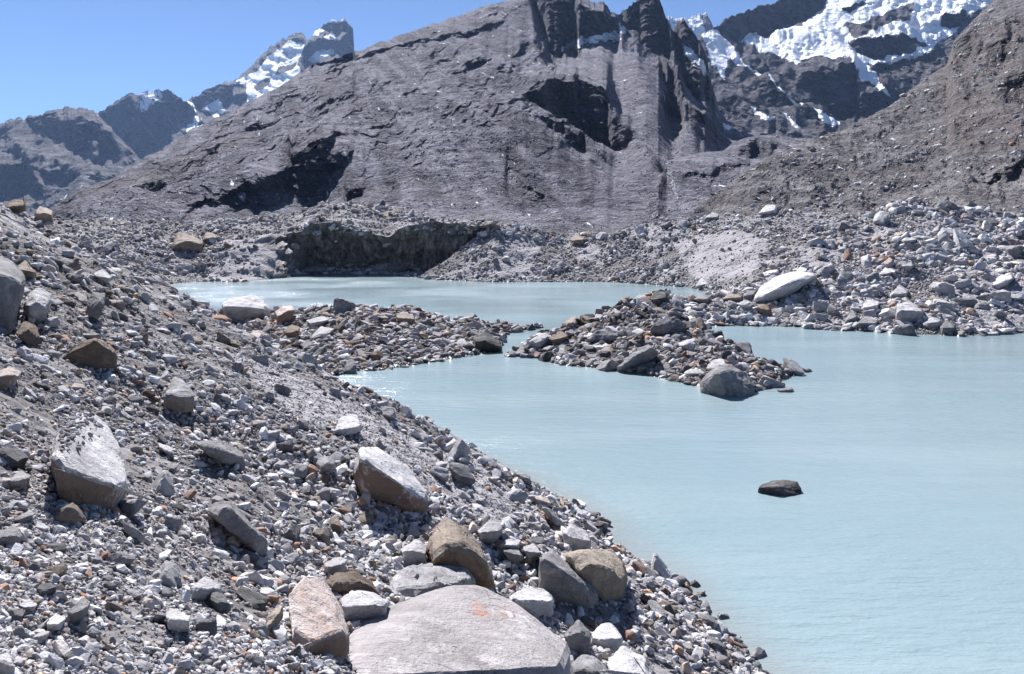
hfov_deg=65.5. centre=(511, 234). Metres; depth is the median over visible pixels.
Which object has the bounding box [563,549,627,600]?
boulder
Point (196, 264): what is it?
rock
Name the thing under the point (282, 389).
rock
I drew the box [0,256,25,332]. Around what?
boulder
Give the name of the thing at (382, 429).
rock
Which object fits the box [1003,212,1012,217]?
rock
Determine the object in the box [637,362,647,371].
boulder
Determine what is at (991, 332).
boulder
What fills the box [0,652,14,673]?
boulder
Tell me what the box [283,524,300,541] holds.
rock
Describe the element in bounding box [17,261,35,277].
boulder
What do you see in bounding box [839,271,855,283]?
rock
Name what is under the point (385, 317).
boulder
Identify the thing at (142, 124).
mountain
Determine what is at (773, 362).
rock
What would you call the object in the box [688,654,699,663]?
rock
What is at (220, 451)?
boulder
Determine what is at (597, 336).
boulder
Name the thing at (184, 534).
rock
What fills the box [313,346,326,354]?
rock
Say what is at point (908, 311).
boulder
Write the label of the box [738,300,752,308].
boulder
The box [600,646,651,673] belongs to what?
boulder
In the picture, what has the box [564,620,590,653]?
boulder
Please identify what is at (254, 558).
rock
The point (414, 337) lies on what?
rock
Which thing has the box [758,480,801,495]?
boulder
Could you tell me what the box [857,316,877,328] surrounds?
boulder
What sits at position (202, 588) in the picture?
boulder
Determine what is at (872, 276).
rock
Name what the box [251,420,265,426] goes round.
rock
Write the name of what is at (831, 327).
rock
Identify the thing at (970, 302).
rock
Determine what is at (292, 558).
rock
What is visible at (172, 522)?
rock
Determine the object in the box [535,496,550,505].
boulder
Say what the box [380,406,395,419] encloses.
rock
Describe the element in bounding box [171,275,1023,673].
water
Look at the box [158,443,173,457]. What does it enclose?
boulder
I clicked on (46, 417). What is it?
ground
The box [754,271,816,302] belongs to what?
boulder
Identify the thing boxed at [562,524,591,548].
boulder
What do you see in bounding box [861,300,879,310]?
boulder
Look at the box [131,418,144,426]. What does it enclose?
rock
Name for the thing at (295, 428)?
rock
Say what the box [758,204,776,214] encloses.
boulder
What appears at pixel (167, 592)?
rock
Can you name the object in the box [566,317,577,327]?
rock
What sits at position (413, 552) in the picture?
boulder
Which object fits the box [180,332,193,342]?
rock
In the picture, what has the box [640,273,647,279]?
rock
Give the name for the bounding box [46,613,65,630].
boulder
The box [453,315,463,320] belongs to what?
rock
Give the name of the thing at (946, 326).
boulder
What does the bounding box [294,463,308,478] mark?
rock
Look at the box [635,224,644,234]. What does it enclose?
rock
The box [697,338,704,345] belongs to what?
rock
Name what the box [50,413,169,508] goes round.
boulder
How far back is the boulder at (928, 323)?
80.72 m
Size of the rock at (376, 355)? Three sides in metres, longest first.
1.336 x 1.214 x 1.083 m
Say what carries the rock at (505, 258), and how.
on the terrain at (720, 240)
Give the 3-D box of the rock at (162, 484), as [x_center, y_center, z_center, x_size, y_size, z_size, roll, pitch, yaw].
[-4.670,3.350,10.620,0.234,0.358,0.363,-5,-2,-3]
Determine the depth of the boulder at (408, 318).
77.20 m
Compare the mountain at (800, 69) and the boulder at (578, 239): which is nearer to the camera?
the boulder at (578, 239)
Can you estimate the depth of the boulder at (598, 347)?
63.32 m
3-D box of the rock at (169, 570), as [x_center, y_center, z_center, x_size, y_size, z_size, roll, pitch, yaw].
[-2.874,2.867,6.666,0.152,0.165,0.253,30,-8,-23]
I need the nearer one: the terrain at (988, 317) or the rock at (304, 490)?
the rock at (304, 490)
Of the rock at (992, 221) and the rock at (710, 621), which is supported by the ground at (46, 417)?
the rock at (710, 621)
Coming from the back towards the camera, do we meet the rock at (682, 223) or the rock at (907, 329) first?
the rock at (682, 223)
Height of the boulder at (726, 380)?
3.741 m
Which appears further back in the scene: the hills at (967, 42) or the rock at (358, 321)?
the hills at (967, 42)
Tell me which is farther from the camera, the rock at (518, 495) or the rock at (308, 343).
the rock at (308, 343)
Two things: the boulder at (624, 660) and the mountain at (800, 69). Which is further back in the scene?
the mountain at (800, 69)
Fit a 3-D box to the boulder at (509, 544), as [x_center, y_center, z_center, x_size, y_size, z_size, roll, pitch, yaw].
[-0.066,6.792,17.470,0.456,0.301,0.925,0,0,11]
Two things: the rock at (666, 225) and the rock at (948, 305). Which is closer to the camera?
the rock at (948, 305)
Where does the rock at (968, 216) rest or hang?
on the terrain at (988, 317)
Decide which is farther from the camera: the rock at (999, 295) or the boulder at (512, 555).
the rock at (999, 295)
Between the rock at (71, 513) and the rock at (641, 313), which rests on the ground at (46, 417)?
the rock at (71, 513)
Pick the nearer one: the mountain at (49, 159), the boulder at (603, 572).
the boulder at (603, 572)
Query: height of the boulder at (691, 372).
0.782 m
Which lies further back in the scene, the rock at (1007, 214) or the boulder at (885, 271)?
the rock at (1007, 214)
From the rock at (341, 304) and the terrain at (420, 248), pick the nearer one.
the rock at (341, 304)
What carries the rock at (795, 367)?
on the terrain
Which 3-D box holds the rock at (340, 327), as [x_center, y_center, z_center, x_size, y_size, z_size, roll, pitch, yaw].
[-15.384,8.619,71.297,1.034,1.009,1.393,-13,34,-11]
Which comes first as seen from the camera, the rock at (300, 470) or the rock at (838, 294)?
the rock at (300, 470)
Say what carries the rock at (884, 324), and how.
on the terrain at (988, 317)
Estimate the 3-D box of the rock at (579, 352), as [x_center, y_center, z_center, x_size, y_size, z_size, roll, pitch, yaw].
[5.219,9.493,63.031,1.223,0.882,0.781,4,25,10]
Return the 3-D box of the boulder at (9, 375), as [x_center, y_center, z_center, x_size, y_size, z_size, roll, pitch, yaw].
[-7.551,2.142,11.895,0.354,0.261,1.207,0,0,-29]
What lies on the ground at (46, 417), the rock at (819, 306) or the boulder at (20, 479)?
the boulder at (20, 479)
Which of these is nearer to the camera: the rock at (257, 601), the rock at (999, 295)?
the rock at (257, 601)
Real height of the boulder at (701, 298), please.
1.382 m
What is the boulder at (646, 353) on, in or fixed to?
on the terrain
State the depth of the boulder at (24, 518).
6.44 m
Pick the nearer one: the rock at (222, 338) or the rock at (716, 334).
the rock at (222, 338)
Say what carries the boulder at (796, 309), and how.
on the terrain at (988, 317)
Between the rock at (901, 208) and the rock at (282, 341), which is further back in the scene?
the rock at (901, 208)
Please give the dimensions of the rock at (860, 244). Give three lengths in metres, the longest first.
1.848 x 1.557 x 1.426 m
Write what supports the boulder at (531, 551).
on the ground at (46, 417)
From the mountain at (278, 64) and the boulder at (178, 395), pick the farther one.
the mountain at (278, 64)
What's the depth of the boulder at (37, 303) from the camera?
16.99 m
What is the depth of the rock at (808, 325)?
83.79 m
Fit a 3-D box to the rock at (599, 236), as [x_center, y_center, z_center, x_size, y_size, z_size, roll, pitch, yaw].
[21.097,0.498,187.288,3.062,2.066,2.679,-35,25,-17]
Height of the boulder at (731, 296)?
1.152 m
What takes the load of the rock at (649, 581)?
on the ground at (46, 417)
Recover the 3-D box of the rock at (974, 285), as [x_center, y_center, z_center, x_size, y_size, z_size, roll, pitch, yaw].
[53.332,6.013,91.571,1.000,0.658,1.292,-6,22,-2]
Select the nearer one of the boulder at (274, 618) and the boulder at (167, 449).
the boulder at (274, 618)
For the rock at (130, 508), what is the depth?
8.09 m
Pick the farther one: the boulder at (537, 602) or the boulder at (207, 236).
the boulder at (207, 236)
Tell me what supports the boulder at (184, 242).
on the terrain at (420, 248)
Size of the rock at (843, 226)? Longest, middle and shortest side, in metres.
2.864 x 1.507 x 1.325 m
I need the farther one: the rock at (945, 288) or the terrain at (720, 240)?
the terrain at (720, 240)
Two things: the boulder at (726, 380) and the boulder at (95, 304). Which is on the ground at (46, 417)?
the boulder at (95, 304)
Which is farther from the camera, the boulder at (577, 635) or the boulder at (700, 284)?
the boulder at (700, 284)
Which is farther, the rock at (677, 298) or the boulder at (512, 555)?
the rock at (677, 298)
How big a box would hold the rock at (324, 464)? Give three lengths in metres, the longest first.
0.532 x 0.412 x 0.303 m
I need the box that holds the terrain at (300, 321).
[242,307,508,370]
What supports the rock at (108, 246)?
on the terrain at (420, 248)
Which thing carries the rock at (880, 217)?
on the terrain at (988, 317)
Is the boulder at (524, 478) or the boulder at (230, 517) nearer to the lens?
the boulder at (230, 517)
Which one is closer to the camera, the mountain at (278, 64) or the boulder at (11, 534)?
the boulder at (11, 534)
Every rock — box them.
[0,446,27,468]
[36,583,56,595]
[48,563,67,576]
[54,502,85,524]
[59,297,75,305]
[61,651,75,660]
[62,250,74,256]
[103,242,114,250]
[105,553,136,567]
[117,311,128,319]
[118,499,145,518]
[123,523,144,542]
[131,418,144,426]
[132,318,145,324]
[139,327,148,342]
[152,470,174,495]
[153,612,165,622]
[159,560,179,587]
[159,586,174,596]
[163,516,182,529]
[177,529,190,539]
[180,263,192,271]
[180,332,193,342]
[193,260,199,267]
[195,619,217,636]
[207,592,230,613]
[212,394,221,402]
[216,331,230,344]
[235,587,269,610]
[238,548,258,564]
[244,653,264,667]
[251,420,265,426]
[261,324,271,332]
[263,391,273,399]
[274,384,291,395]
[276,441,292,451]
[279,339,290,344]
[279,501,289,508]
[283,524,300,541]
[284,551,298,565]
[284,656,294,663]
[288,425,298,432]
[291,243,299,249]
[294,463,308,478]
[298,485,309,495]
[300,340,313,348]
[301,353,317,363]
[312,527,329,545]
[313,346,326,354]
[316,456,336,472]
[316,487,329,501]
[329,387,341,398]
[333,298,355,311]
[334,322,345,333]
[345,359,355,373]
[347,340,360,346]
[350,208,358,212]
[350,319,360,324]
[357,511,373,524]
[370,350,383,360]
[376,506,387,513]
[377,426,385,433]
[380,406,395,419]
[407,210,414,215]
[409,335,418,341]
[430,466,448,481]
[435,325,445,329]
[448,439,469,459]
[449,462,474,485]
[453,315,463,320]
[493,257,498,266]
[501,256,509,261]
[505,488,528,502]
[512,325,523,332]
[528,333,550,348]
[538,351,553,361]
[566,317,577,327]
[571,349,584,355]
[586,354,597,358]
[595,232,607,240]
[595,360,619,371]
[608,312,621,322]
[624,599,634,607]
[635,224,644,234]
[635,310,648,318]
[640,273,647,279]
[641,577,654,587]
[643,621,653,629]
[647,600,668,615]
[651,552,668,579]
[660,221,670,227]
[663,344,676,350]
[668,374,678,381]
[668,590,683,602]
[668,624,686,635]
[671,294,682,304]
[671,575,686,585]
[671,605,678,612]
[677,220,687,227]
[678,341,694,350]
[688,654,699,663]
[696,317,704,328]
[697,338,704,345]
[697,614,718,630]
[706,636,728,652]
[712,330,723,337]
[713,302,723,308]
[717,346,730,351]
[726,301,738,307]
[729,315,738,322]
[735,342,752,353]
[759,375,785,387]
[768,359,781,367]
[779,313,790,318]
[783,358,804,375]
[797,310,813,319]
[803,322,812,328]
[807,238,827,244]
[812,301,828,310]
[813,313,828,320]
[816,264,834,274]
[823,326,837,329]
[827,305,840,315]
[832,291,842,297]
[838,222,855,231]
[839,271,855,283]
[852,240,865,248]
[865,272,879,281]
[873,211,889,224]
[879,308,895,316]
[881,322,891,327]
[893,324,916,335]
[895,205,905,212]
[925,243,938,251]
[929,282,954,295]
[935,301,954,311]
[937,196,948,203]
[940,275,957,281]
[951,298,977,307]
[953,228,973,247]
[953,278,971,288]
[961,213,973,219]
[962,202,976,206]
[971,283,981,289]
[974,302,991,310]
[976,294,989,299]
[978,217,996,225]
[990,290,1010,300]
[995,310,1006,318]
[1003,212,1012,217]
[1003,245,1023,258]
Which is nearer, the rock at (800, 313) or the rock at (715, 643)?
the rock at (715, 643)
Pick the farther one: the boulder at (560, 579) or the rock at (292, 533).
the boulder at (560, 579)
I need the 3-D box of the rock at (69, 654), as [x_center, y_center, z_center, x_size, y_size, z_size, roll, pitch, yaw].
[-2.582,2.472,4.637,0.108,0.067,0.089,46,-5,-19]
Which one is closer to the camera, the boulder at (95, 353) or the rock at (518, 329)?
the boulder at (95, 353)
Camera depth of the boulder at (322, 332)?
69.92 m
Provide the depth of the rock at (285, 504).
13.00 m
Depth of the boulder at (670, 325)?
64.46 m
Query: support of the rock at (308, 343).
on the terrain at (300, 321)
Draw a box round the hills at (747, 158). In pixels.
[600,135,810,231]
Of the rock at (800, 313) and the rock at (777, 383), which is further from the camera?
the rock at (800, 313)
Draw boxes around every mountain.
[0,106,140,214]
[31,0,755,232]
[98,89,197,158]
[172,18,353,141]
[667,12,712,38]
[698,0,992,138]
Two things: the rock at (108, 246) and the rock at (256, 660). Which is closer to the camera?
the rock at (256, 660)
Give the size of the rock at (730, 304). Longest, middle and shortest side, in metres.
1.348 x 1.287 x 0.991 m
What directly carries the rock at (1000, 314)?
on the terrain at (988, 317)
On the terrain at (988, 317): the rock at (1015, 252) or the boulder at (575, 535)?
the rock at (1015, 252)
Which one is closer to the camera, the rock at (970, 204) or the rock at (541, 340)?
the rock at (541, 340)
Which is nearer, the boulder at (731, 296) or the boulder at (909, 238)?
the boulder at (731, 296)
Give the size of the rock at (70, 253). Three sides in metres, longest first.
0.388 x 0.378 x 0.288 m
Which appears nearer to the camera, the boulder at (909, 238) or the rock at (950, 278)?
the rock at (950, 278)
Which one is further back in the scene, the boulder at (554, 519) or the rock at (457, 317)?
the rock at (457, 317)
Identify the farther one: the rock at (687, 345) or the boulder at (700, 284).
the boulder at (700, 284)
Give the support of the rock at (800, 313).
on the terrain at (988, 317)
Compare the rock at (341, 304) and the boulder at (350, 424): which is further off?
the rock at (341, 304)
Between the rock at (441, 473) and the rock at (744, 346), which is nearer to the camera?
the rock at (441, 473)
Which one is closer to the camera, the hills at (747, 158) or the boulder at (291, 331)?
the boulder at (291, 331)
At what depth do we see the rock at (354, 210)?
213.53 m
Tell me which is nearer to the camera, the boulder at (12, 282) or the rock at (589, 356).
the boulder at (12, 282)
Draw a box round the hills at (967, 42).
[691,0,1023,216]
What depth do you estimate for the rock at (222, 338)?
26.52 m
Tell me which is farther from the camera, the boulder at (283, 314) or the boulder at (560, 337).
the boulder at (283, 314)
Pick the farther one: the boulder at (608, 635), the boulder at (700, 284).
the boulder at (700, 284)
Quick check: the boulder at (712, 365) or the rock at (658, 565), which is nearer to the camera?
the rock at (658, 565)
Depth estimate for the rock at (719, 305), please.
90.82 m
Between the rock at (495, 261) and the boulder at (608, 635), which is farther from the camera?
the rock at (495, 261)
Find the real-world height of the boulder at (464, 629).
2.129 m
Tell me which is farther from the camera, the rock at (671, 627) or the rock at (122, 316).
the rock at (122, 316)
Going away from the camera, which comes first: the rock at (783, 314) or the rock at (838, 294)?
the rock at (783, 314)
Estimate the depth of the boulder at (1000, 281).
92.23 m
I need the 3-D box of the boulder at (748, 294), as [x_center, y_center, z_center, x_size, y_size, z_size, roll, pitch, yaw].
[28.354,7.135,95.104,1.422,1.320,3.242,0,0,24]
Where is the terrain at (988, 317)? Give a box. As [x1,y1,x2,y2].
[669,202,1023,334]
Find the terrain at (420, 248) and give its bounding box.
[31,201,500,283]
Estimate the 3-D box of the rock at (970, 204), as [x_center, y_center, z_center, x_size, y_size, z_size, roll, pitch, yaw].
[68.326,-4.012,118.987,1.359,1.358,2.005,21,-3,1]
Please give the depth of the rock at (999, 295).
88.08 m
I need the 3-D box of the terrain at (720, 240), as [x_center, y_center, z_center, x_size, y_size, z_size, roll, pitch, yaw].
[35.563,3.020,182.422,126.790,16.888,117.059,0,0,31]
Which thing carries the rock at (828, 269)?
on the terrain at (988, 317)
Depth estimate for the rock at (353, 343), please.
65.90 m
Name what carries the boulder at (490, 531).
on the ground at (46, 417)
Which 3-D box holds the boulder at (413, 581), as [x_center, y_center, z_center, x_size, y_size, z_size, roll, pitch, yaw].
[-1.350,6.036,13.617,1.174,1.351,3.684,0,0,12]
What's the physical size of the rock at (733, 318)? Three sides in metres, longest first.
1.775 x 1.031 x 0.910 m
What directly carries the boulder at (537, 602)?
on the ground at (46, 417)
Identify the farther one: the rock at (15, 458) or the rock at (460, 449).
the rock at (460, 449)
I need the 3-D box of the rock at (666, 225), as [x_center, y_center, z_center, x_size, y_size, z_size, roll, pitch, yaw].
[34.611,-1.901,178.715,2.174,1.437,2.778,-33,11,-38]
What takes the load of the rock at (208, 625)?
on the ground at (46, 417)
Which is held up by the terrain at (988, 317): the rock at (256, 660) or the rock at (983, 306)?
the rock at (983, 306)
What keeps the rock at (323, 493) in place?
on the ground at (46, 417)
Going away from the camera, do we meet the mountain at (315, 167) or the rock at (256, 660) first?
the rock at (256, 660)
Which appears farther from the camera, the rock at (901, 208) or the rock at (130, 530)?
the rock at (901, 208)
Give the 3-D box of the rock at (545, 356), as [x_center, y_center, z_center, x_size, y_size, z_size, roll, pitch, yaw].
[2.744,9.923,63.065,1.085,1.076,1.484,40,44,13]
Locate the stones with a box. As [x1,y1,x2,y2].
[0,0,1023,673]
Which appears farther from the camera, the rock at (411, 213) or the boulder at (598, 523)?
the rock at (411, 213)
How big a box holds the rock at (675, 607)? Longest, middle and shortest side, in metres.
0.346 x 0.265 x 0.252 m
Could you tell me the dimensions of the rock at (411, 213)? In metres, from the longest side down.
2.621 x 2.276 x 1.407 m
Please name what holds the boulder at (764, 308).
on the terrain at (988, 317)
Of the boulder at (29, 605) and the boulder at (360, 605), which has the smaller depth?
the boulder at (29, 605)
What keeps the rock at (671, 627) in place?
on the ground at (46, 417)
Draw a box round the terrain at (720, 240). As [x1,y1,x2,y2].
[424,210,870,292]
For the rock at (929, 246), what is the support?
on the terrain at (988, 317)
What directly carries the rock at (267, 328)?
on the terrain at (300, 321)
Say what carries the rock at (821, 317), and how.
on the terrain at (988, 317)
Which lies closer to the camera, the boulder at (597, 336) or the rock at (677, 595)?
the rock at (677, 595)
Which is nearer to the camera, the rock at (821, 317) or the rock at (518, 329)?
the rock at (518, 329)
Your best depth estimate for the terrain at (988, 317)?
96.39 m
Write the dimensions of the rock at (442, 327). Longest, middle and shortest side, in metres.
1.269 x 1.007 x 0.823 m
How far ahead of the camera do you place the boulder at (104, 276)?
25.22 m
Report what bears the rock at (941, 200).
on the terrain at (988, 317)
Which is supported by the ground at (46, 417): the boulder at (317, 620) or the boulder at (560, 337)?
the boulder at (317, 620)
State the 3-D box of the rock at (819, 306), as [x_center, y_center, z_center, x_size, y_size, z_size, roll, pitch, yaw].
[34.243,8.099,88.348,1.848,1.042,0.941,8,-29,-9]
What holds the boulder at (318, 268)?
on the terrain at (420, 248)
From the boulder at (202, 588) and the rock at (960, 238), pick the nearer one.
the boulder at (202, 588)
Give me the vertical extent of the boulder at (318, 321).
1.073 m
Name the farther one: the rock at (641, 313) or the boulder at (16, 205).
the boulder at (16, 205)
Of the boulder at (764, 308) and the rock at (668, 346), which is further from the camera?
the boulder at (764, 308)
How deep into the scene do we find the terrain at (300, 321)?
74.12 m
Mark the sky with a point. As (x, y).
(55, 54)
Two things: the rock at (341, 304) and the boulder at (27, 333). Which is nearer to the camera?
the boulder at (27, 333)
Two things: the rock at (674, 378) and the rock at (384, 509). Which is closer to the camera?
the rock at (384, 509)
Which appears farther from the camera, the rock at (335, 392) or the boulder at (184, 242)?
the boulder at (184, 242)
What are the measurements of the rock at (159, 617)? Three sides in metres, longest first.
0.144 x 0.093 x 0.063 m
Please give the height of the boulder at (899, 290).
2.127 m
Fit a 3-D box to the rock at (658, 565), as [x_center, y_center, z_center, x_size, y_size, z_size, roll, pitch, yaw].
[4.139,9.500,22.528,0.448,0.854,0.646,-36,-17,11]
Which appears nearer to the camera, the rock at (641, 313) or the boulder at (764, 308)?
the rock at (641, 313)
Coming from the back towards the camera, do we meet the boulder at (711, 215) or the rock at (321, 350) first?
the boulder at (711, 215)
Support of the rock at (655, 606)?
on the ground at (46, 417)
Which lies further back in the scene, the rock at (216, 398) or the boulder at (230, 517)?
the rock at (216, 398)
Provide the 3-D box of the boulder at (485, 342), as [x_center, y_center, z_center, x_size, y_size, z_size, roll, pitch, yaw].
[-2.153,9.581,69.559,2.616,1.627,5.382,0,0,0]
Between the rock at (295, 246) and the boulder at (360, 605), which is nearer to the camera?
the boulder at (360, 605)
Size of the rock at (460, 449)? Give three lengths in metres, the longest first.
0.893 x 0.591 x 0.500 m
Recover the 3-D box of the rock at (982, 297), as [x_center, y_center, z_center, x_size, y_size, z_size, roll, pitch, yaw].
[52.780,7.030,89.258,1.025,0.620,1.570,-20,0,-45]
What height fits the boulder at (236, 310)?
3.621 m
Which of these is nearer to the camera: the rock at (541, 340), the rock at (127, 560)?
the rock at (127, 560)
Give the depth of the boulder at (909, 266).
98.02 m
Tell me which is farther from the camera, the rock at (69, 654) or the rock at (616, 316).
the rock at (616, 316)
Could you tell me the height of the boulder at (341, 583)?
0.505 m
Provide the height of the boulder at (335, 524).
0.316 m
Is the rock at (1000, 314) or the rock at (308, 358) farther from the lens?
the rock at (1000, 314)
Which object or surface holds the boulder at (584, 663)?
on the ground at (46, 417)
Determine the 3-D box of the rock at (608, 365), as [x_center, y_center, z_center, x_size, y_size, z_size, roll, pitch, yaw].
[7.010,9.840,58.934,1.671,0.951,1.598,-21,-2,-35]
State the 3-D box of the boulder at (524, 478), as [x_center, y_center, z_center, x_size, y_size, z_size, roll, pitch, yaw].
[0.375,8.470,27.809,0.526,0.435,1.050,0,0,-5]
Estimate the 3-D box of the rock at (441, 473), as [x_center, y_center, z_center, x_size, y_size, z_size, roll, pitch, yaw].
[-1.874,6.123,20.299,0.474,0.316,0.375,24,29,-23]
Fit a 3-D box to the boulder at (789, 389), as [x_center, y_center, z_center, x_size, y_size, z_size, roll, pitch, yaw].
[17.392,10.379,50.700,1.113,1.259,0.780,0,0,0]
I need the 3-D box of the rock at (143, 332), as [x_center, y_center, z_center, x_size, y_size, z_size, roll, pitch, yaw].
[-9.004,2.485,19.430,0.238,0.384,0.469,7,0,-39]
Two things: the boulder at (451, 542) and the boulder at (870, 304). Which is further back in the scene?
the boulder at (870, 304)
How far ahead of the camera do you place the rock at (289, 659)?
6.02 m
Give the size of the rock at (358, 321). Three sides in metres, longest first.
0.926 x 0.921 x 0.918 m
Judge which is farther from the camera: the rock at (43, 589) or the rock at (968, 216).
the rock at (968, 216)
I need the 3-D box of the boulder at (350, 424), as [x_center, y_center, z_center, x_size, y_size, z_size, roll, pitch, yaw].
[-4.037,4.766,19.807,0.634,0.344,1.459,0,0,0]
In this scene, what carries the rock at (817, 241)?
on the terrain at (988, 317)
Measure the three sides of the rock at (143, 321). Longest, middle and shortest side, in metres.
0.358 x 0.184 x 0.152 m
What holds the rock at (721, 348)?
on the terrain
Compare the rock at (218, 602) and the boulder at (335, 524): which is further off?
the boulder at (335, 524)
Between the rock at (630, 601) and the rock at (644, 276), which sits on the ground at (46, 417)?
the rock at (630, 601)
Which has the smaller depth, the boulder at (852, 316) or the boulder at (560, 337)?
the boulder at (560, 337)
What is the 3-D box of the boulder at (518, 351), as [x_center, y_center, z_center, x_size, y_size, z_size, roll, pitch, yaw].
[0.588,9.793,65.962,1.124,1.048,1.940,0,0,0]
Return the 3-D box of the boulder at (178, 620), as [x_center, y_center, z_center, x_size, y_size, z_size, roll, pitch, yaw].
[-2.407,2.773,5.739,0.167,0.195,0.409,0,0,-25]
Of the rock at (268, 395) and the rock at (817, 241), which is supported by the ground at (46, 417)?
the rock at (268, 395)
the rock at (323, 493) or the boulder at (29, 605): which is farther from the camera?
the rock at (323, 493)
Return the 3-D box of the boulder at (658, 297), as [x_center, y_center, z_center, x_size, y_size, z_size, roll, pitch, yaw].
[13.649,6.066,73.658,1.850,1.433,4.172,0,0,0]
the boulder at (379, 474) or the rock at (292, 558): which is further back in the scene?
the boulder at (379, 474)
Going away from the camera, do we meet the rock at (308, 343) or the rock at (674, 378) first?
the rock at (674, 378)
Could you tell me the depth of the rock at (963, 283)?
91.72 m
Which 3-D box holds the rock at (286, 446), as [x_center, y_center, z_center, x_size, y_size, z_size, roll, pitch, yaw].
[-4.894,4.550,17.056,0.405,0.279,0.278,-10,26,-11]
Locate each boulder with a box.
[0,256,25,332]
[0,366,20,388]
[0,525,21,545]
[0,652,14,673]
[5,183,25,212]
[10,471,30,489]
[15,509,35,523]
[16,317,41,345]
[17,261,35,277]
[19,599,36,611]
[23,288,51,321]
[34,206,53,222]
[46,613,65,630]
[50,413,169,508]
[62,338,117,369]
[67,598,89,624]
[87,292,107,319]
[94,269,111,283]
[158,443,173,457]
[163,376,194,424]
[166,609,189,632]
[171,232,203,252]
[191,577,221,602]
[194,440,244,467]
[202,232,217,241]
[206,501,267,556]
[222,295,272,323]
[251,330,261,337]
[266,605,282,630]
[275,305,295,323]
[284,325,299,337]
[288,577,349,659]
[304,263,326,273]
[306,316,328,325]
[311,326,333,339]
[324,557,346,574]
[328,571,379,595]
[329,514,343,534]
[335,414,361,435]
[339,590,389,620]
[348,585,569,673]
[353,447,427,512]
[374,313,388,319]
[389,563,475,597]
[396,311,415,324]
[400,539,426,564]
[426,517,494,589]
[473,332,501,351]
[474,516,502,544]
[498,538,520,549]
[503,548,522,563]
[509,588,554,617]
[515,471,530,484]
[516,345,524,354]
[523,544,540,560]
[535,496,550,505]
[537,550,597,607]
[542,507,564,527]
[549,331,567,344]
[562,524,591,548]
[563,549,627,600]
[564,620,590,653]
[570,235,583,244]
[571,653,609,673]
[587,330,618,342]
[592,623,622,652]
[593,520,604,527]
[594,343,607,350]
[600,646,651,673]
[617,345,657,371]
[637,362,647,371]
[650,291,668,304]
[650,317,686,334]
[684,367,700,376]
[694,293,710,303]
[695,276,706,287]
[700,364,754,396]
[705,212,718,218]
[706,359,726,370]
[722,291,741,300]
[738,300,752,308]
[743,290,755,298]
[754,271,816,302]
[754,302,771,315]
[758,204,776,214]
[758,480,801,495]
[777,387,793,391]
[792,307,805,313]
[845,310,857,323]
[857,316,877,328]
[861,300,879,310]
[879,267,895,275]
[889,282,908,298]
[896,301,923,321]
[901,235,916,243]
[902,260,914,270]
[920,318,940,328]
[940,320,955,333]
[979,329,998,334]
[990,272,1013,288]
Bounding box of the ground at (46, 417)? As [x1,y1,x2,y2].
[0,205,761,673]
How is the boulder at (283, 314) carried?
on the terrain at (300, 321)
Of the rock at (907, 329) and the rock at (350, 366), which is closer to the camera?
the rock at (350, 366)
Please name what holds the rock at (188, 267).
on the terrain at (420, 248)
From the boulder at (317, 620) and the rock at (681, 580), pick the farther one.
the rock at (681, 580)
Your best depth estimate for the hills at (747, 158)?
545.55 m
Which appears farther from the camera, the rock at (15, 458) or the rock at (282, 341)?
the rock at (282, 341)
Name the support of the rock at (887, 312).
on the terrain at (988, 317)
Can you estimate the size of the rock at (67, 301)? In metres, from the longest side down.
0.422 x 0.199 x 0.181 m
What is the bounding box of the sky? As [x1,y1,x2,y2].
[0,0,777,123]
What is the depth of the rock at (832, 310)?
86.48 m
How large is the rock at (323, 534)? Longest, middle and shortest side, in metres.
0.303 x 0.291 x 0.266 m
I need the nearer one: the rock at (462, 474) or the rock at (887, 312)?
the rock at (462, 474)
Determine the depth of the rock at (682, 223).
175.85 m
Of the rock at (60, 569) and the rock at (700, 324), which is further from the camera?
the rock at (700, 324)
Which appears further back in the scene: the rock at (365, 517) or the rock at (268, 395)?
the rock at (268, 395)
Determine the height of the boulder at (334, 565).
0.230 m
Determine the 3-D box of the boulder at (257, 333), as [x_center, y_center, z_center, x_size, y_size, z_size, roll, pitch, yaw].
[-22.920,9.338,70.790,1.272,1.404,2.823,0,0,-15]
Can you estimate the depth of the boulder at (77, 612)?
5.05 m
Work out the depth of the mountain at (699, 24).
6231.29 m
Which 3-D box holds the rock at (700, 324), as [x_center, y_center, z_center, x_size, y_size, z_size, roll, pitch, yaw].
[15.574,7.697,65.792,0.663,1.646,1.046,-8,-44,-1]
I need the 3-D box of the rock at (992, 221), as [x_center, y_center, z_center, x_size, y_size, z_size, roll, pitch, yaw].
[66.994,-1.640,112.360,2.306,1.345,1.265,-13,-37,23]

